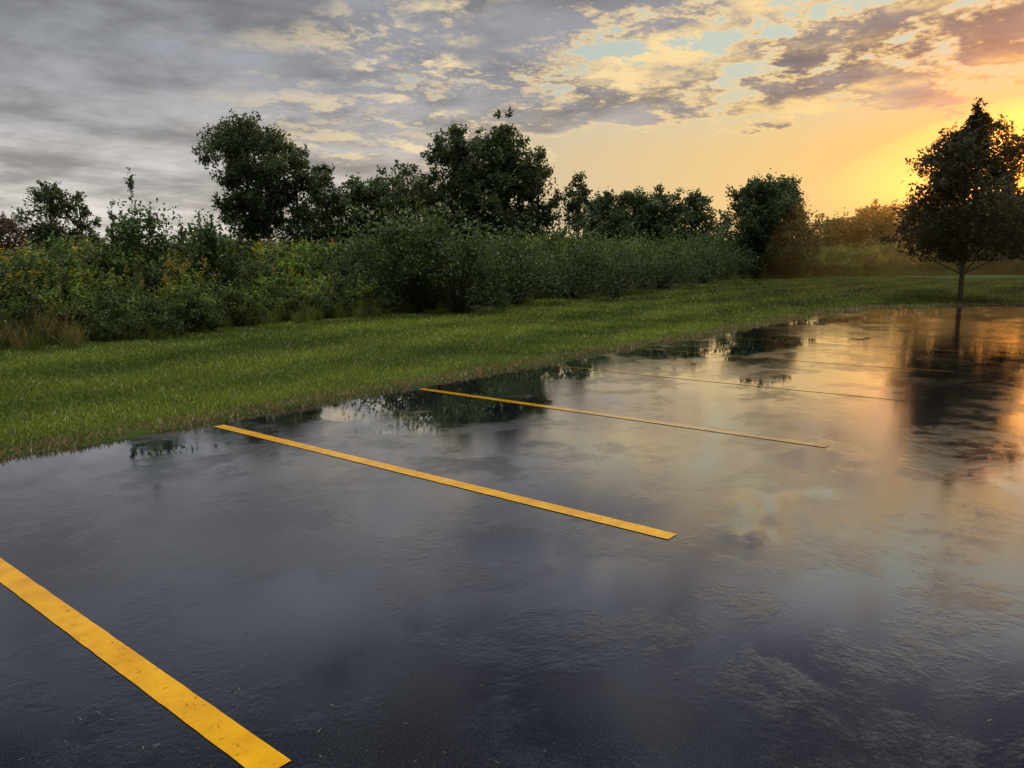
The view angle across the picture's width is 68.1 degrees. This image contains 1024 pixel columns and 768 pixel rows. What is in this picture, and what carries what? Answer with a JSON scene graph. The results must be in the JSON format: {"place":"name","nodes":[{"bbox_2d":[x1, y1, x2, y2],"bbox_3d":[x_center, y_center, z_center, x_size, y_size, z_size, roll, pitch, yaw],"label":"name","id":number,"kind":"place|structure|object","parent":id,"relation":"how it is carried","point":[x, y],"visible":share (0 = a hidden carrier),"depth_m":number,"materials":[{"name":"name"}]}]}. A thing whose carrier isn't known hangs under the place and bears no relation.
{"place":"outdoors","nodes":[
{"label":"outdoors","id":0,"kind":"place"},
{"bbox_2d":[0,268,1014,351],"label":"tall meadow grass","id":1,"kind":"structure","parent":0,"point":[316,314],"depth_m":17.95,"materials":[{"name":"green plant"}]},
{"bbox_2d":[0,305,1023,767],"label":"parking lot asphalt","id":2,"kind":"structure","parent":0,"point":[710,635],"depth_m":4.02,"materials":[{"name":"black asphalt"}]},
{"bbox_2d":[0,327,999,767],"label":"parking stall lines","id":3,"kind":"object","parent":2,"relation":"on","point":[230,737],"visible":1,"depth_m":3.44,"materials":[{"name":"yellow paint"}]},
{"bbox_2d":[21,322,1023,767],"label":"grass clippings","id":4,"kind":"object","parent":2,"relation":"on","point":[455,500],"depth_m":4.19,"materials":[{"name":"green plant"}]},
{"bbox_2d":[0,273,1023,460],"bbox_3d":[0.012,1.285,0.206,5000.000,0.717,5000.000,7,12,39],"label":"grass ground","id":5,"kind":"structure","parent":0,"point":[144,431],"depth_m":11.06,"materials":[{"name":"plant"}]},
{"bbox_2d":[0,211,35,256],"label":"plum tree","id":6,"kind":"object","parent":5,"relation":"on","point":[9,225],"visible":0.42,"depth_m":60.47,"materials":[{"name":"red plant"}]},
{"bbox_2d":[10,180,73,255],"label":"ash tree","id":7,"kind":"object","parent":5,"relation":"on","point":[47,194],"visible":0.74,"depth_m":48.33,"materials":[{"name":"green plant"}]},
{"bbox_2d":[0,298,91,350],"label":"dry grass tufts","id":8,"kind":"object","parent":5,"relation":"on","point":[47,322],"visible":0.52,"depth_m":13.15,"materials":[{"name":"green plant"}]},
{"bbox_2d":[54,191,103,263],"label":"ash tree","id":9,"kind":"object","parent":5,"relation":"on","point":[85,212],"visible":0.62,"depth_m":48.65,"materials":[{"name":"green plant"}]},
{"bbox_2d":[106,201,117,271],"bbox_3d":[-8.889,-2.720,16.811,0.452,2.684,0.312,-4,10,-19],"label":"tall wild lettuce","id":10,"kind":"object","parent":5,"relation":"on","point":[111,217],"visible":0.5,"depth_m":16.72,"materials":[{"name":"green plant"}]},
{"bbox_2d":[116,199,123,242],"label":"tall wild lettuce","id":11,"kind":"object","parent":5,"relation":"on","point":[120,212],"visible":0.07,"depth_m":17.22,"materials":[{"name":"green plant"}]},
{"bbox_2d":[123,167,144,281],"bbox_3d":[-8.267,-3.028,16.598,0.411,3.330,0.395,-6,10,-29],"label":"tall wild lettuce","id":12,"kind":"object","parent":5,"relation":"on","point":[130,184],"visible":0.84,"depth_m":16.50,"materials":[{"name":"green plant"}]},
{"bbox_2d":[98,197,201,294],"bbox_3d":[-8.412,-2.799,17.204,2.560,2.810,1.920,7,12,39],"label":"dogwood shrub","id":13,"kind":"object","parent":5,"relation":"on","point":[138,234],"visible":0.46,"depth_m":17.08,"materials":[{"name":"green plant"}]},
{"bbox_2d":[145,204,155,264],"bbox_3d":[-8.186,-2.772,17.244,0.354,2.615,0.424,2,10,17],"label":"tall wild lettuce","id":14,"kind":"object","parent":5,"relation":"on","point":[152,231],"visible":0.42,"depth_m":17.15,"materials":[{"name":"green plant"}]},
{"bbox_2d":[174,214,188,274],"bbox_3d":[-7.644,-2.703,17.475,0.288,2.410,0.451,7,12,39],"label":"tall wild lettuce","id":15,"kind":"object","parent":5,"relation":"on","point":[181,236],"visible":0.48,"depth_m":17.40,"materials":[{"name":"green plant"}]},
{"bbox_2d":[192,210,209,283],"bbox_3d":[-7.328,-2.825,17.891,0.399,2.507,0.342,7,12,39],"label":"tall wild lettuce","id":16,"kind":"object","parent":5,"relation":"on","point":[199,243],"visible":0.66,"depth_m":17.77,"materials":[{"name":"green plant"}]},
{"bbox_2d":[171,209,258,303],"bbox_3d":[-7.451,-2.859,18.191,2.428,2.632,2.519,7,12,39],"label":"dogwood shrub","id":17,"kind":"object","parent":5,"relation":"on","point":[206,231],"visible":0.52,"depth_m":18.01,"materials":[{"name":"green plant"}]},
{"bbox_2d":[207,211,223,284],"bbox_3d":[-7.134,-2.853,18.098,0.404,2.513,0.363,7,12,39],"label":"tall wild lettuce","id":18,"kind":"object","parent":5,"relation":"on","point":[214,234],"visible":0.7,"depth_m":18.08,"materials":[{"name":"green plant"}]},
{"bbox_2d":[220,212,237,285],"bbox_3d":[-6.714,-2.833,18.024,0.417,2.523,0.310,1,9,7],"label":"tall wild lettuce","id":19,"kind":"object","parent":5,"relation":"on","point":[228,221],"visible":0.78,"depth_m":17.99,"materials":[{"name":"green plant"}]},
{"bbox_2d":[235,217,249,284],"bbox_3d":[-6.777,-2.910,18.849,0.514,2.438,0.312,-1,9,0],"label":"tall wild lettuce","id":20,"kind":"object","parent":5,"relation":"on","point":[240,240],"visible":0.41,"depth_m":18.77,"materials":[{"name":"green plant"}]},
{"bbox_2d":[191,109,303,257],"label":"cottonwood tree","id":21,"kind":"object","parent":5,"relation":"on","point":[235,142],"visible":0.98,"depth_m":43.63,"materials":[{"name":"green plant"}]},
{"bbox_2d":[261,137,321,256],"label":"cottonwood tree","id":22,"kind":"object","parent":5,"relation":"on","point":[297,164],"visible":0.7,"depth_m":45.23,"materials":[{"name":"green plant"}]},
{"bbox_2d":[288,162,364,255],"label":"cottonwood tree","id":23,"kind":"object","parent":5,"relation":"on","point":[328,201],"visible":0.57,"depth_m":48.34,"materials":[{"name":"green plant"}]},
{"bbox_2d":[0,219,660,341],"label":"hedgerow shrubs","id":24,"kind":"object","parent":5,"relation":"on","point":[259,272],"visible":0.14,"depth_m":16.61,"materials":[{"name":"green plant"}]},
{"bbox_2d":[319,172,387,246],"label":"cottonwood tree","id":25,"kind":"object","parent":5,"relation":"on","point":[347,186],"visible":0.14,"depth_m":50.19,"materials":[{"name":"green plant"}]},
{"bbox_2d":[0,251,712,336],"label":"goldenrod clumps","id":26,"kind":"object","parent":5,"relation":"on","point":[137,278],"visible":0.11,"depth_m":15.54,"materials":[{"name":"green plant"}]},
{"bbox_2d":[0,265,726,341],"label":"hedgerow shrubs","id":27,"kind":"object","parent":5,"relation":"on","point":[196,311],"visible":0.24,"depth_m":15.45,"materials":[{"name":"green plant"}]},
{"bbox_2d":[319,204,416,310],"bbox_3d":[-4.060,-3.579,21.619,3.906,3.051,3.911,7,12,39],"label":"dogwood shrub","id":28,"kind":"object","parent":5,"relation":"on","point":[357,252],"visible":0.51,"depth_m":21.25,"materials":[{"name":"green plant"}]},
{"bbox_2d":[345,165,405,248],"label":"cottonwood tree","id":29,"kind":"object","parent":5,"relation":"on","point":[365,194],"visible":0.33,"depth_m":49.00,"materials":[{"name":"green plant"}]},
{"bbox_2d":[371,159,427,246],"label":"cottonwood tree","id":30,"kind":"object","parent":5,"relation":"on","point":[401,191],"visible":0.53,"depth_m":45.30,"materials":[{"name":"green plant"}]},
{"bbox_2d":[346,192,488,313],"bbox_3d":[-2.530,-3.537,20.559,3.875,3.305,3.326,2,9,14],"label":"dogwood shrub","id":31,"kind":"object","parent":5,"relation":"on","point":[414,236],"visible":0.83,"depth_m":20.18,"materials":[{"name":"green plant"}]},
{"bbox_2d":[409,179,439,236],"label":"cottonwood tree","id":32,"kind":"object","parent":5,"relation":"on","point":[428,212],"visible":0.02,"depth_m":48.08,"materials":[{"name":"green plant"}]},
{"bbox_2d":[0,232,889,272],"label":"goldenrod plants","id":33,"kind":"object","parent":5,"relation":"on","point":[261,245],"depth_m":23.59,"materials":[{"name":"green plant"}]},
{"bbox_2d":[412,121,481,246],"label":"cottonwood tree","id":34,"kind":"object","parent":5,"relation":"on","point":[441,155],"visible":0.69,"depth_m":42.21,"materials":[{"name":"green plant"}]},
{"bbox_2d":[372,212,527,312],"bbox_3d":[-1.267,-3.223,20.589,3.906,2.777,3.672,-8,12,-40],"label":"dogwood shrub","id":35,"kind":"object","parent":5,"relation":"on","point":[463,298],"visible":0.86,"depth_m":20.14,"materials":[{"name":"green plant"}]},
{"bbox_2d":[0,228,912,258],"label":"distant treeline","id":36,"kind":"object","parent":5,"relation":"on","point":[263,241],"depth_m":120.30,"materials":[{"name":"green plant"}]},
{"bbox_2d":[449,126,517,248],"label":"cottonwood tree","id":37,"kind":"object","parent":5,"relation":"on","point":[480,171],"visible":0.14,"depth_m":43.50,"materials":[{"name":"green plant"}]},
{"bbox_2d":[454,107,562,247],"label":"cottonwood tree","id":38,"kind":"object","parent":5,"relation":"on","point":[506,154],"visible":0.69,"depth_m":42.81,"materials":[{"name":"green plant"}]},
{"bbox_2d":[0,238,1023,346],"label":"wild weeds","id":39,"kind":"object","parent":5,"relation":"on","point":[360,302],"visible":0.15,"depth_m":19.07,"materials":[{"name":"green plant"}]},
{"bbox_2d":[453,213,600,304],"bbox_3d":[-0.141,-3.852,23.737,4.768,3.033,4.645,7,12,39],"label":"dogwood shrub","id":40,"kind":"object","parent":5,"relation":"on","point":[523,250],"visible":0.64,"depth_m":23.25,"materials":[{"name":"green plant"}]},
{"bbox_2d":[510,145,577,239],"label":"cottonwood tree","id":41,"kind":"object","parent":5,"relation":"on","point":[545,217],"visible":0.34,"depth_m":44.20,"materials":[{"name":"green plant"}]},
{"bbox_2d":[492,205,648,300],"bbox_3d":[1.948,-4.597,27.134,5.033,3.475,5.370,-5,10,-24],"label":"dogwood shrub","id":42,"kind":"object","parent":5,"relation":"on","point":[588,262],"visible":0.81,"depth_m":26.93,"materials":[{"name":"green plant"}]},
{"bbox_2d":[550,171,599,241],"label":"ash tree","id":43,"kind":"object","parent":5,"relation":"on","point":[574,204],"visible":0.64,"depth_m":50.30,"materials":[{"name":"green plant"}]},
{"bbox_2d":[573,189,649,242],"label":"ash tree","id":44,"kind":"object","parent":5,"relation":"on","point":[609,210],"visible":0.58,"depth_m":55.49,"materials":[{"name":"green plant"}]},
{"bbox_2d":[556,216,683,295],"bbox_3d":[4.255,-5.237,31.354,5.944,3.315,5.468,7,12,39],"label":"dogwood shrub","id":45,"kind":"object","parent":5,"relation":"on","point":[636,267],"visible":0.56,"depth_m":30.95,"materials":[{"name":"green plant"}]},
{"bbox_2d":[619,186,674,248],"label":"ash tree","id":46,"kind":"object","parent":5,"relation":"on","point":[638,202],"visible":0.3,"depth_m":57.51,"materials":[{"name":"green plant"}]},
{"bbox_2d":[629,182,689,247],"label":"ash tree","id":47,"kind":"object","parent":5,"relation":"on","point":[659,196],"visible":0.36,"depth_m":57.79,"materials":[{"name":"green plant"}]},
{"bbox_2d":[617,218,728,288],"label":"dogwood shrub","id":48,"kind":"object","parent":5,"relation":"on","point":[665,280],"visible":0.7,"depth_m":36.83,"materials":[{"name":"green plant"}]},
{"bbox_2d":[659,188,729,247],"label":"ash tree","id":49,"kind":"object","parent":5,"relation":"on","point":[695,205],"visible":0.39,"depth_m":57.92,"materials":[{"name":"green plant"}]},
{"bbox_2d":[654,217,759,283],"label":"dogwood shrub","id":50,"kind":"object","parent":5,"relation":"on","point":[726,259],"visible":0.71,"depth_m":44.78,"materials":[{"name":"green plant"}]},
{"bbox_2d":[706,168,802,273],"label":"maple tree","id":51,"kind":"object","parent":5,"relation":"on","point":[753,208],"visible":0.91,"depth_m":53.77,"materials":[{"name":"green plant"}]},
{"bbox_2d":[517,229,1023,283],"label":"hedgerow shrubs","id":52,"kind":"object","parent":5,"relation":"on","point":[865,256],"visible":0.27,"depth_m":61.17,"materials":[{"name":"green plant"}]},
{"bbox_2d":[726,174,831,273],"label":"maple tree","id":53,"kind":"object","parent":5,"relation":"on","point":[799,225],"visible":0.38,"depth_m":55.63,"materials":[{"name":"green plant"}]},
{"bbox_2d":[811,213,862,256],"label":"ash tree","id":54,"kind":"object","parent":5,"relation":"on","point":[832,235],"visible":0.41,"depth_m":73.50,"materials":[{"name":"green plant"}]},
{"bbox_2d":[836,198,904,250],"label":"ash tree","id":55,"kind":"object","parent":5,"relation":"on","point":[864,222],"visible":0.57,"depth_m":71.69,"materials":[{"name":"green plant"}]},
{"bbox_2d":[873,193,935,246],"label":"ash tree","id":56,"kind":"object","parent":5,"relation":"on","point":[894,227],"visible":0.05,"depth_m":71.16,"materials":[{"name":"green plant"}]},
{"bbox_2d":[878,97,1023,301],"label":"young maple tree","id":57,"kind":"object","parent":5,"relation":"on","point":[950,218],"visible":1,"depth_m":26.12,"materials":[{"name":"green plant"}]},
{"bbox_2d":[956,203,1023,273],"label":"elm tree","id":58,"kind":"object","parent":5,"relation":"on","point":[1004,264],"visible":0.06,"depth_m":61.88,"materials":[{"name":"green plant"}]},
{"bbox_2d":[0,0,1023,248],"label":"sky","id":59,"kind":"structure","parent":0,"point":[708,96],"materials":[{"name":"grey"}]}
]}

